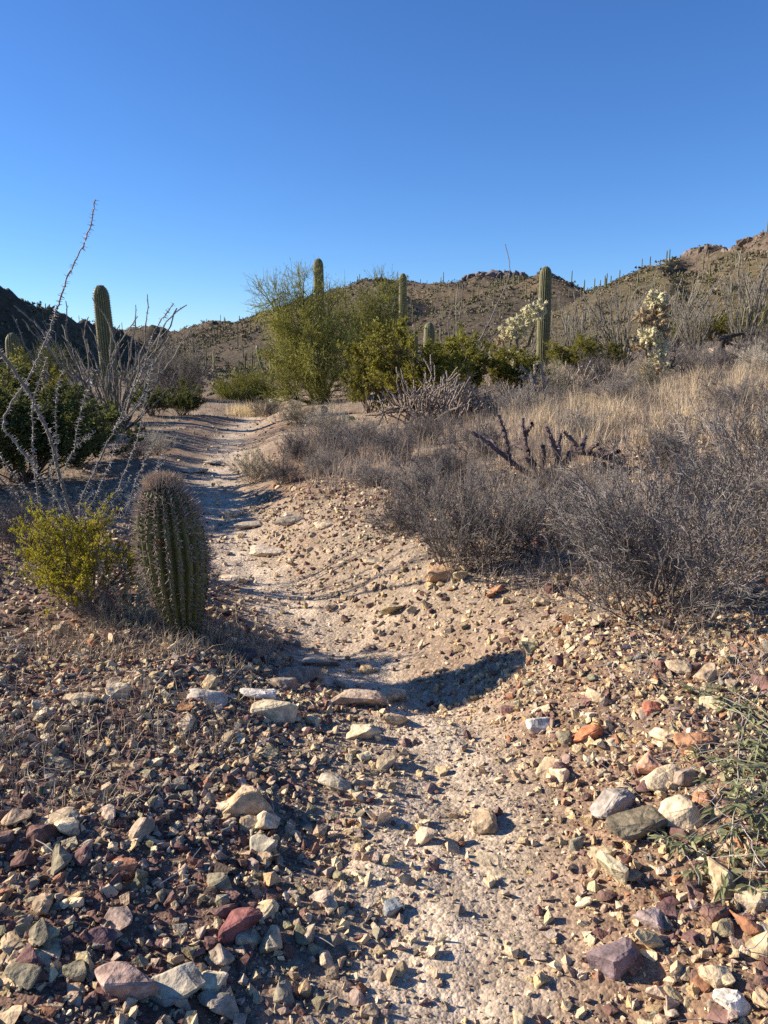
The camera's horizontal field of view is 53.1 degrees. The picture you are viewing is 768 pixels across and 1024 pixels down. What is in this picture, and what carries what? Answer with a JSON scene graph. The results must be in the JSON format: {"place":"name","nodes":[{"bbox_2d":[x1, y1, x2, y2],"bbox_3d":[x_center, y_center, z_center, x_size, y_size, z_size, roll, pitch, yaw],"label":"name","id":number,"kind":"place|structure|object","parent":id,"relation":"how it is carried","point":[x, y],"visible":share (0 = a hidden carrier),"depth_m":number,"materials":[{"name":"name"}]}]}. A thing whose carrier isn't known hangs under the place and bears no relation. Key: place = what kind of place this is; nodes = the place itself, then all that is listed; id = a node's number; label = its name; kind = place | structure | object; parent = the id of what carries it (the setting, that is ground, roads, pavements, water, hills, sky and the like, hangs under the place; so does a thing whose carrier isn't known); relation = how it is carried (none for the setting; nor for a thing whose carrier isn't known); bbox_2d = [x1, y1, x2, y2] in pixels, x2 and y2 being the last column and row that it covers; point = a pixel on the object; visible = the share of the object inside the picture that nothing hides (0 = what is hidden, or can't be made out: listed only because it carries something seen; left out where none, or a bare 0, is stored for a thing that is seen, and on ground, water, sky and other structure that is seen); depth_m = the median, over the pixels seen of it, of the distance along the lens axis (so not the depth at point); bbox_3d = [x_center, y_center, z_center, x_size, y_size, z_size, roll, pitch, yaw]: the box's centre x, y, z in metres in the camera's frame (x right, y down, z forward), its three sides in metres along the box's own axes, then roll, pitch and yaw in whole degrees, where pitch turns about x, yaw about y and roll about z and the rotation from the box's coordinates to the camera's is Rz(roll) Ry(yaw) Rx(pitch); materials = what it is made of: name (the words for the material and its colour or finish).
{"place":"outdoors","nodes":[
{"label":"outdoors","id":0,"kind":"place"},
{"bbox_2d":[0,286,154,366],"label":"hill","id":1,"kind":"structure","parent":0,"point":[6,301],"depth_m":131.35,"materials":[{"name":"stone"}]},
{"bbox_2d":[121,269,586,368],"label":"hill","id":2,"kind":"structure","parent":0,"point":[233,357],"depth_m":220.24,"materials":[{"name":"stone"}]},
{"bbox_2d":[0,232,767,395],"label":"scrub","id":3,"kind":"object","parent":2,"relation":"on","point":[221,371],"visible":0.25,"depth_m":182.01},
{"bbox_2d":[90,222,767,368],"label":"saguaros","id":4,"kind":"object","parent":2,"relation":"on","point":[252,362],"visible":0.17,"depth_m":205.86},
{"bbox_2d":[0,337,767,1023],"bbox_3d":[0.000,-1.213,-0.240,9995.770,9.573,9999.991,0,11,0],"label":"ground","id":5,"kind":"structure","parent":0,"point":[462,929],"depth_m":2.82,"materials":[{"name":"soil"}]},
{"bbox_2d":[4,962,41,989],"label":"rock","id":6,"kind":"object","parent":5,"relation":"on","point":[24,975],"visible":1,"depth_m":1.82,"materials":[{"name":"stone"}]},
{"bbox_2d":[0,929,61,987],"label":"rock","id":7,"kind":"object","parent":5,"relation":"on","point":[44,954],"visible":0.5,"depth_m":1.93,"materials":[{"name":"stone"}]},
{"bbox_2d":[0,374,70,464],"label":"creosote bush","id":8,"kind":"object","parent":5,"relation":"on","point":[4,407],"visible":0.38,"depth_m":8.69,"materials":[{"name":"green plant"}]},
{"bbox_2d":[0,343,76,415],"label":"creosote bush","id":9,"kind":"object","parent":5,"relation":"on","point":[56,377],"visible":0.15,"depth_m":13.48,"materials":[{"name":"green plant"}]},
{"bbox_2d":[0,480,85,556],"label":"dry shrub","id":10,"kind":"object","parent":5,"relation":"on","point":[10,535],"visible":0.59,"depth_m":5.86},
{"bbox_2d":[0,335,86,390],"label":"palo verde bush","id":11,"kind":"object","parent":5,"relation":"on","point":[56,366],"visible":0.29,"depth_m":29.45,"materials":[{"name":"green plant"}]},
{"bbox_2d":[0,358,122,484],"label":"creosote bush","id":12,"kind":"object","parent":5,"relation":"on","point":[12,454],"visible":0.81,"depth_m":8.99,"materials":[{"name":"green plant"}]},
{"bbox_2d":[4,492,144,616],"bbox_3d":[-1.679,0.259,4.478,0.995,0.738,0.840,-5,12,-22],"label":"creosote bush","id":13,"kind":"object","parent":5,"relation":"on","point":[53,560],"visible":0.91,"depth_m":4.38,"materials":[{"name":"green plant"}]},
{"bbox_2d":[0,200,174,539],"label":"ocotillo","id":14,"kind":"object","parent":5,"relation":"on","point":[25,385],"visible":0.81,"depth_m":5.92,"materials":[{"name":"grey plant"}]},
{"bbox_2d":[41,389,146,467],"bbox_3d":[-4.372,-1.132,10.588,1.532,1.108,1.766,6,13,28],"label":"creosote bush","id":15,"kind":"object","parent":5,"relation":"on","point":[110,427],"visible":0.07,"depth_m":10.87,"materials":[{"name":"green plant"}]},
{"bbox_2d":[54,569,135,624],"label":"dry shrub","id":16,"kind":"object","parent":5,"relation":"on","point":[107,596],"visible":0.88,"depth_m":4.39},
{"bbox_2d":[85,926,116,950],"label":"rock","id":17,"kind":"object","parent":5,"relation":"on","point":[101,935],"visible":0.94,"depth_m":1.99,"materials":[{"name":"stone"}]},
{"bbox_2d":[12,294,193,432],"bbox_3d":[-5.292,-2.723,14.504,2.970,2.631,2.696,-6,12,-27],"label":"ocotillo","id":18,"kind":"object","parent":5,"relation":"on","point":[134,370],"visible":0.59,"depth_m":14.38,"materials":[{"name":"grey plant"}]},
{"bbox_2d":[92,284,118,411],"bbox_3d":[-5.986,-3.382,16.660,0.489,2.988,0.425,0,11,0],"label":"saguaro","id":19,"kind":"object","parent":5,"relation":"on","point":[100,295],"visible":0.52,"depth_m":16.43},
{"bbox_2d":[94,961,158,1001],"bbox_3d":[-0.625,1.146,1.870,0.154,0.090,0.084,-2,11,-10],"label":"rock","id":20,"kind":"object","parent":5,"relation":"on","point":[122,981],"visible":0.92,"depth_m":1.84,"materials":[{"name":"stone"}]},
{"bbox_2d":[97,560,157,625],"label":"dry grass","id":21,"kind":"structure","parent":5,"relation":"on","point":[144,603],"depth_m":4.29,"materials":[{"name":"brown plant"}]},
{"bbox_2d":[127,378,175,415],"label":"creosote bush","id":22,"kind":"object","parent":5,"relation":"on","point":[163,401],"visible":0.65,"depth_m":17.71,"materials":[{"name":"green plant"}]},
{"bbox_2d":[124,333,215,395],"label":"dry shrub","id":23,"kind":"object","parent":5,"relation":"on","point":[166,380],"visible":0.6,"depth_m":25.27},
{"bbox_2d":[127,468,217,638],"bbox_3d":[-1.133,0.237,4.119,0.465,0.945,0.456,0,11,0],"label":"barrel cactus","id":24,"kind":"object","parent":5,"relation":"on","point":[172,545],"visible":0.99,"depth_m":4.01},
{"bbox_2d":[149,961,205,1006],"bbox_3d":[-0.518,1.166,1.885,0.157,0.064,0.087,-13,15,-18],"label":"rock","id":25,"kind":"object","parent":5,"relation":"on","point":[185,980],"visible":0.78,"depth_m":1.88,"materials":[{"name":"stone"}]},
{"bbox_2d":[153,377,214,415],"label":"creosote bush","id":26,"kind":"object","parent":5,"relation":"on","point":[186,399],"visible":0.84,"depth_m":18.75,"materials":[{"name":"green plant"}]},
{"bbox_2d":[186,688,227,705],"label":"rock","id":27,"kind":"object","parent":5,"relation":"on","point":[211,695],"visible":0.88,"depth_m":3.39,"materials":[{"name":"stone"}]},
{"bbox_2d":[197,990,237,1021],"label":"rock","id":28,"kind":"object","parent":5,"relation":"on","point":[223,1004],"visible":1,"depth_m":1.86,"materials":[{"name":"stone"}]},
{"bbox_2d":[218,907,262,945],"bbox_3d":[-0.398,1.133,2.107,0.129,0.082,0.091,-5,12,-24],"label":"rock","id":29,"kind":"object","parent":5,"relation":"on","point":[239,920],"visible":0.85,"depth_m":2.08,"materials":[{"name":"stone"}]},
{"bbox_2d":[203,362,287,401],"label":"palo verde bush","id":30,"kind":"object","parent":5,"relation":"on","point":[240,383],"visible":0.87,"depth_m":26.36,"materials":[{"name":"green plant"}]},
{"bbox_2d":[219,784,273,816],"bbox_3d":[-0.499,1.016,2.699,0.217,0.098,0.121,-8,12,-7],"label":"rock","id":31,"kind":"object","parent":5,"relation":"on","point":[247,799],"visible":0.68,"depth_m":2.66,"materials":[{"name":"stone"}]},
{"bbox_2d":[223,439,286,483],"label":"dry shrub","id":32,"kind":"object","parent":5,"relation":"on","point":[256,472],"visible":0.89,"depth_m":9.64,"materials":[{"name":"beige plant"}]},
{"bbox_2d":[259,925,282,952],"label":"rock","id":33,"kind":"object","parent":5,"relation":"on","point":[271,941],"visible":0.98,"depth_m":2.06,"materials":[{"name":"stone"}]},
{"bbox_2d":[250,699,297,722],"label":"rock","id":34,"kind":"object","parent":5,"relation":"on","point":[279,711],"visible":0.9,"depth_m":3.37,"materials":[{"name":"stone"}]},
{"bbox_2d":[258,450,310,486],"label":"dry shrub","id":35,"kind":"object","parent":5,"relation":"on","point":[283,475],"visible":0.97,"depth_m":9.02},
{"bbox_2d":[276,666,321,683],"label":"rock","id":36,"kind":"object","parent":5,"relation":"on","point":[303,674],"visible":0.74,"depth_m":4.09,"materials":[{"name":"stone"}]},
{"bbox_2d":[267,389,331,425],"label":"dry shrub","id":37,"kind":"object","parent":5,"relation":"on","point":[295,417],"visible":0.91,"depth_m":14.83,"materials":[{"name":"beige plant"}]},
{"bbox_2d":[274,424,326,461],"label":"dry shrub","id":38,"kind":"object","parent":5,"relation":"on","point":[296,448],"visible":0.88,"depth_m":10.14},
{"bbox_2d":[240,257,374,409],"bbox_3d":[-1.836,-4.514,19.704,3.837,4.186,3.203,0,11,0],"label":"palo verde tree","id":39,"kind":"object","parent":5,"relation":"on","point":[296,340],"visible":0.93,"depth_m":19.57,"materials":[{"name":"green plant"}]},
{"bbox_2d":[301,445,345,477],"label":"dry shrub","id":40,"kind":"object","parent":5,"relation":"on","point":[322,462],"visible":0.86,"depth_m":8.91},
{"bbox_2d":[303,399,348,432],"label":"dry shrub","id":41,"kind":"object","parent":5,"relation":"on","point":[329,421],"visible":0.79,"depth_m":12.39,"materials":[{"name":"grey plant"}]},
{"bbox_2d":[314,425,373,465],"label":"dry shrub","id":42,"kind":"object","parent":5,"relation":"on","point":[347,445],"visible":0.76,"depth_m":9.60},
{"bbox_2d":[331,689,386,706],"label":"rock","id":43,"kind":"object","parent":5,"relation":"on","point":[371,698],"visible":0.9,"depth_m":3.58,"materials":[{"name":"stone"}]},
{"bbox_2d":[324,263,413,391],"bbox_3d":[-0.464,-5.249,22.384,2.737,3.858,2.566,0,11,0],"label":"palo verde tree","id":44,"kind":"object","parent":5,"relation":"on","point":[372,310],"visible":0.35,"depth_m":22.17,"materials":[{"name":"green plant"}]},
{"bbox_2d":[338,333,400,413],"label":"creosote bush","id":45,"kind":"object","parent":5,"relation":"on","point":[357,374],"visible":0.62,"depth_m":15.31,"materials":[{"name":"green plant"}]},
{"bbox_2d":[339,412,406,446],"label":"dry shrub","id":46,"kind":"object","parent":5,"relation":"on","point":[360,428],"visible":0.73,"depth_m":10.75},
{"bbox_2d":[338,453,410,487],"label":"dry shrub","id":47,"kind":"object","parent":5,"relation":"on","point":[367,478],"visible":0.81,"depth_m":7.98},
{"bbox_2d":[0,379,767,1023],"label":"gravel","id":48,"kind":"structure","parent":5,"relation":"on","point":[128,1011],"depth_m":2.89,"materials":[{"name":"gravel"}]},
{"bbox_2d":[0,390,767,945],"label":"dry weeds","id":49,"kind":"object","parent":5,"relation":"on","point":[206,632],"visible":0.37,"depth_m":4.14,"materials":[{"name":"plant"}]},
{"bbox_2d":[363,421,421,462],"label":"dry shrub","id":50,"kind":"object","parent":5,"relation":"on","point":[387,440],"visible":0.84,"depth_m":9.26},
{"bbox_2d":[365,489,431,540],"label":"dry shrub","id":51,"kind":"object","parent":5,"relation":"on","point":[393,516],"visible":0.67,"depth_m":6.09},
{"bbox_2d":[335,316,483,411],"bbox_3d":[0.701,-2.831,14.695,2.859,1.909,3.108,5,12,25],"label":"creosote bush","id":52,"kind":"object","parent":5,"relation":"on","point":[398,352],"visible":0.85,"depth_m":14.15,"materials":[{"name":"green plant"}]},
{"bbox_2d":[387,405,462,445],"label":"dry shrub","id":53,"kind":"object","parent":5,"relation":"on","point":[427,428],"visible":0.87,"depth_m":10.34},
{"bbox_2d":[380,454,482,504],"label":"dry shrub","id":54,"kind":"object","parent":5,"relation":"on","point":[429,472],"visible":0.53,"depth_m":6.95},
{"bbox_2d":[365,354,498,424],"bbox_3d":[0.869,-2.049,12.871,1.955,1.157,2.202,6,13,29],"label":"dead cholla","id":55,"kind":"object","parent":5,"relation":"on","point":[436,400],"visible":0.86,"depth_m":12.72,"materials":[{"name":"grey plant"}]},
{"bbox_2d":[412,432,494,488],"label":"dry shrub","id":56,"kind":"object","parent":5,"relation":"on","point":[448,461],"visible":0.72,"depth_m":7.58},
{"bbox_2d":[423,318,498,400],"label":"creosote bush","id":57,"kind":"object","parent":5,"relation":"on","point":[479,376],"visible":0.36,"depth_m":15.83,"materials":[{"name":"green plant"}]},
{"bbox_2d":[389,436,556,589],"bbox_3d":[0.574,-0.024,5.044,1.086,1.002,1.259,-3,11,-15],"label":"dry shrub","id":58,"kind":"object","parent":5,"relation":"on","point":[463,523],"visible":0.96,"depth_m":5.00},
{"bbox_2d":[440,372,514,416],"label":"dry shrub","id":59,"kind":"object","parent":5,"relation":"on","point":[476,400],"visible":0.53,"depth_m":13.21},
{"bbox_2d":[439,416,529,458],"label":"dry shrub","id":60,"kind":"object","parent":5,"relation":"on","point":[494,435],"visible":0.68,"depth_m":9.22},
{"bbox_2d":[465,849,517,886],"bbox_3d":[0.351,1.150,2.470,0.274,0.042,0.192,5,12,26],"label":"rock","id":61,"kind":"object","parent":5,"relation":"on","point":[480,859],"visible":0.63,"depth_m":2.46,"materials":[{"name":"stone"}]},
{"bbox_2d":[218,336,767,513],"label":"dry grass","id":62,"kind":"structure","parent":5,"relation":"on","point":[540,417],"depth_m":10.46,"materials":[{"name":"plant"}]},
{"bbox_2d":[475,342,560,394],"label":"creosote bush","id":63,"kind":"object","parent":5,"relation":"on","point":[504,369],"visible":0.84,"depth_m":16.41,"materials":[{"name":"green plant"}]},
{"bbox_2d":[494,298,547,382],"bbox_3d":[3.285,-4.080,18.541,1.118,2.099,0.988,-7,13,-34],"label":"cholla","id":64,"kind":"object","parent":5,"relation":"on","point":[537,311],"visible":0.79,"depth_m":18.41,"materials":[{"name":"beige plant"}]},
{"bbox_2d":[491,373,565,418],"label":"dry shrub","id":65,"kind":"object","parent":5,"relation":"on","point":[516,397],"visible":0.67,"depth_m":11.62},
{"bbox_2d":[536,266,552,370],"bbox_3d":[5.253,-6.236,25.275,0.497,3.577,0.495,0,11,0],"label":"saguaro","id":66,"kind":"object","parent":5,"relation":"on","point":[544,291],"visible":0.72,"depth_m":25.09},
{"bbox_2d":[471,411,624,477],"bbox_3d":[1.602,-0.596,7.615,1.543,0.809,0.537,0,11,0],"label":"dead cholla","id":67,"kind":"object","parent":5,"relation":"on","point":[524,447],"visible":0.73,"depth_m":7.58,"materials":[{"name":"brown plant"}]},
{"bbox_2d":[454,471,642,553],"bbox_3d":[1.063,-0.020,5.442,1.336,0.520,0.924,-4,12,-22],"label":"dry shrub","id":68,"kind":"object","parent":5,"relation":"on","point":[521,506],"visible":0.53,"depth_m":5.32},
{"bbox_2d":[515,353,596,396],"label":"dry shrub","id":69,"kind":"object","parent":5,"relation":"on","point":[553,381],"visible":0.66,"depth_m":15.25,"materials":[{"name":"grey plant"}]},
{"bbox_2d":[510,466,613,506],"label":"dry shrub","id":70,"kind":"object","parent":5,"relation":"on","point":[558,479],"visible":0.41,"depth_m":6.70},
{"bbox_2d":[543,332,609,372],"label":"creosote bush","id":71,"kind":"object","parent":5,"relation":"on","point":[572,358],"visible":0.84,"depth_m":21.91,"materials":[{"name":"green plant"}]},
{"bbox_2d":[558,287,609,369],"bbox_3d":[5.880,-5.347,22.808,1.452,2.564,1.839,0,11,0],"label":"ocotillo","id":72,"kind":"object","parent":5,"relation":"on","point":[582,326],"visible":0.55,"depth_m":22.62,"materials":[{"name":"grey plant"}]},
{"bbox_2d":[542,402,627,439],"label":"dry shrub","id":73,"kind":"object","parent":5,"relation":"on","point":[577,419],"visible":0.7,"depth_m":9.42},
{"bbox_2d":[532,455,660,525],"bbox_3d":[1.624,-0.144,5.729,0.930,0.573,1.034,8,13,34],"label":"dry shrub","id":74,"kind":"object","parent":5,"relation":"on","point":[597,489],"visible":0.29,"depth_m":5.64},
{"bbox_2d":[570,342,630,386],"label":"dry shrub","id":75,"kind":"object","parent":5,"relation":"on","point":[596,366],"visible":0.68,"depth_m":16.07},
{"bbox_2d":[593,850,628,885],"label":"rock","id":76,"kind":"object","parent":5,"relation":"on","point":[616,870],"visible":0.91,"depth_m":2.28,"materials":[{"name":"stone"}]},
{"bbox_2d":[586,937,639,980],"bbox_3d":[0.608,1.156,2.002,0.137,0.084,0.094,-6,12,-27],"label":"rock","id":77,"kind":"object","parent":5,"relation":"on","point":[615,960],"visible":1,"depth_m":1.98,"materials":[{"name":"stone"}]},
{"bbox_2d":[590,788,635,818],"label":"rock","id":78,"kind":"object","parent":5,"relation":"on","point":[608,802],"visible":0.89,"depth_m":2.60,"materials":[{"name":"stone"}]},
{"bbox_2d":[574,280,669,365],"bbox_3d":[7.148,-5.716,23.748,2.706,2.652,2.574,-9,14,-38],"label":"ocotillo","id":79,"kind":"object","parent":5,"relation":"on","point":[617,334],"visible":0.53,"depth_m":23.75,"materials":[{"name":"grey plant"}]},
{"bbox_2d":[550,477,695,575],"bbox_3d":[1.472,0.081,4.690,0.919,0.623,0.827,3,11,13],"label":"dry shrub","id":80,"kind":"object","parent":5,"relation":"on","point":[573,540],"visible":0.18,"depth_m":4.67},
{"bbox_2d":[581,370,683,404],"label":"dry shrub","id":81,"kind":"object","parent":5,"relation":"on","point":[615,384],"visible":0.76,"depth_m":12.29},
{"bbox_2d":[605,805,667,840],"bbox_3d":[0.817,1.012,2.465,0.230,0.096,0.105,-3,12,-17],"label":"rock","id":82,"kind":"object","parent":5,"relation":"on","point":[650,817],"visible":0.84,"depth_m":2.43,"materials":[{"name":"stone"}]},
{"bbox_2d":[611,351,682,390],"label":"dry shrub","id":83,"kind":"object","parent":5,"relation":"on","point":[651,378],"visible":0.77,"depth_m":14.27,"materials":[{"name":"grey plant"}]},
{"bbox_2d":[633,907,665,933],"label":"rock","id":84,"kind":"object","parent":5,"relation":"on","point":[650,918],"visible":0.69,"depth_m":2.08,"materials":[{"name":"stone"}]},
{"bbox_2d":[630,289,672,380],"bbox_3d":[5.143,-3.276,14.775,0.815,1.987,0.643,0,11,0],"label":"cholla","id":85,"kind":"object","parent":5,"relation":"on","point":[658,330],"visible":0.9,"depth_m":14.71,"materials":[{"name":"beige plant"}]},
{"bbox_2d":[536,436,767,629],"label":"dry shrub","id":86,"kind":"object","parent":5,"relation":"on","point":[614,568],"visible":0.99,"depth_m":3.85,"materials":[{"name":"plant"}]},
{"bbox_2d":[590,411,715,470],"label":"dry shrub","id":87,"kind":"object","parent":5,"relation":"on","point":[657,443],"visible":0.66,"depth_m":7.33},
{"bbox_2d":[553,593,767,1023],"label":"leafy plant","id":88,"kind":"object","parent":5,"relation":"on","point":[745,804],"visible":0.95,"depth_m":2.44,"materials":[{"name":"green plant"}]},
{"bbox_2d":[640,764,680,791],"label":"rock","id":89,"kind":"object","parent":5,"relation":"on","point":[658,778],"visible":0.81,"depth_m":2.65,"materials":[{"name":"stone"}]},
{"bbox_2d":[658,794,704,828],"bbox_3d":[0.957,0.970,2.471,0.151,0.096,0.107,-1,11,-3],"label":"rock","id":90,"kind":"object","parent":5,"relation":"on","point":[686,818],"visible":0.77,"depth_m":2.44,"materials":[{"name":"stone"}]},
{"bbox_2d":[645,269,723,350],"bbox_3d":[11.261,-7.491,29.091,2.816,3.253,2.827,0,11,0],"label":"ocotillo","id":91,"kind":"object","parent":5,"relation":"on","point":[677,337],"visible":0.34,"depth_m":28.77,"materials":[{"name":"grey plant"}]},
{"bbox_2d":[661,339,718,379],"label":"dry shrub","id":92,"kind":"object","parent":5,"relation":"on","point":[685,357],"visible":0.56,"depth_m":15.97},
{"bbox_2d":[673,732,717,751],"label":"rock","id":93,"kind":"object","parent":5,"relation":"on","point":[700,739],"visible":0.83,"depth_m":2.78,"materials":[{"name":"stone"}]},
{"bbox_2d":[670,296,724,356],"bbox_3d":[10.532,-6.209,25.750,1.749,2.137,1.397,0,11,0],"label":"ocotillo","id":94,"kind":"object","parent":5,"relation":"on","point":[685,322],"visible":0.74,"depth_m":25.74,"materials":[{"name":"grey plant"}]},
{"bbox_2d":[639,423,767,526],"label":"dry shrub","id":95,"kind":"object","parent":5,"relation":"on","point":[705,466],"visible":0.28,"depth_m":5.46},
{"bbox_2d":[665,314,749,347],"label":"creosote bush","id":96,"kind":"object","parent":5,"relation":"on","point":[719,326],"visible":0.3,"depth_m":29.66,"materials":[{"name":"green plant"}]},
{"bbox_2d":[652,390,767,576],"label":"dry shrub","id":97,"kind":"object","parent":5,"relation":"on","point":[760,502],"visible":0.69,"depth_m":4.49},
{"bbox_2d":[698,964,731,988],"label":"rock","id":98,"kind":"object","parent":5,"relation":"on","point":[712,974],"visible":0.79,"depth_m":1.87,"materials":[{"name":"stone"}]},
{"bbox_2d":[693,336,758,369],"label":"dry shrub","id":99,"kind":"object","parent":5,"relation":"on","point":[722,361],"visible":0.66,"depth_m":17.90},
{"bbox_2d":[691,380,767,467],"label":"dry shrub","id":100,"kind":"object","parent":5,"relation":"on","point":[748,431],"visible":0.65,"depth_m":6.96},
{"bbox_2d":[695,368,767,412],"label":"dry shrub","id":101,"kind":"object","parent":5,"relation":"on","point":[749,395],"visible":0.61,"depth_m":10.27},
{"bbox_2d":[712,988,750,1016],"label":"rock","id":102,"kind":"object","parent":5,"relation":"on","point":[727,998],"visible":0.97,"depth_m":1.80,"materials":[{"name":"stone"}]},
{"bbox_2d":[717,245,767,349],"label":"ocotillo","id":103,"kind":"object","parent":5,"relation":"on","point":[750,314],"visible":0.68,"depth_m":24.12,"materials":[{"name":"grey plant"}]},
{"bbox_2d":[735,336,767,374],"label":"dry shrub","id":104,"kind":"object","parent":5,"relation":"on","point":[763,360],"visible":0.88,"depth_m":15.20,"materials":[{"name":"grey plant"}]},
{"bbox_2d":[0,0,767,330],"label":"sky","id":105,"kind":"structure","parent":0,"point":[214,142],"materials":[{"name":"blue"}]},
{"bbox_2d":[482,231,767,350],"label":"hill","id":106,"kind":"structure","parent":0,"point":[695,256],"depth_m":160.68,"materials":[{"name":"soil"}]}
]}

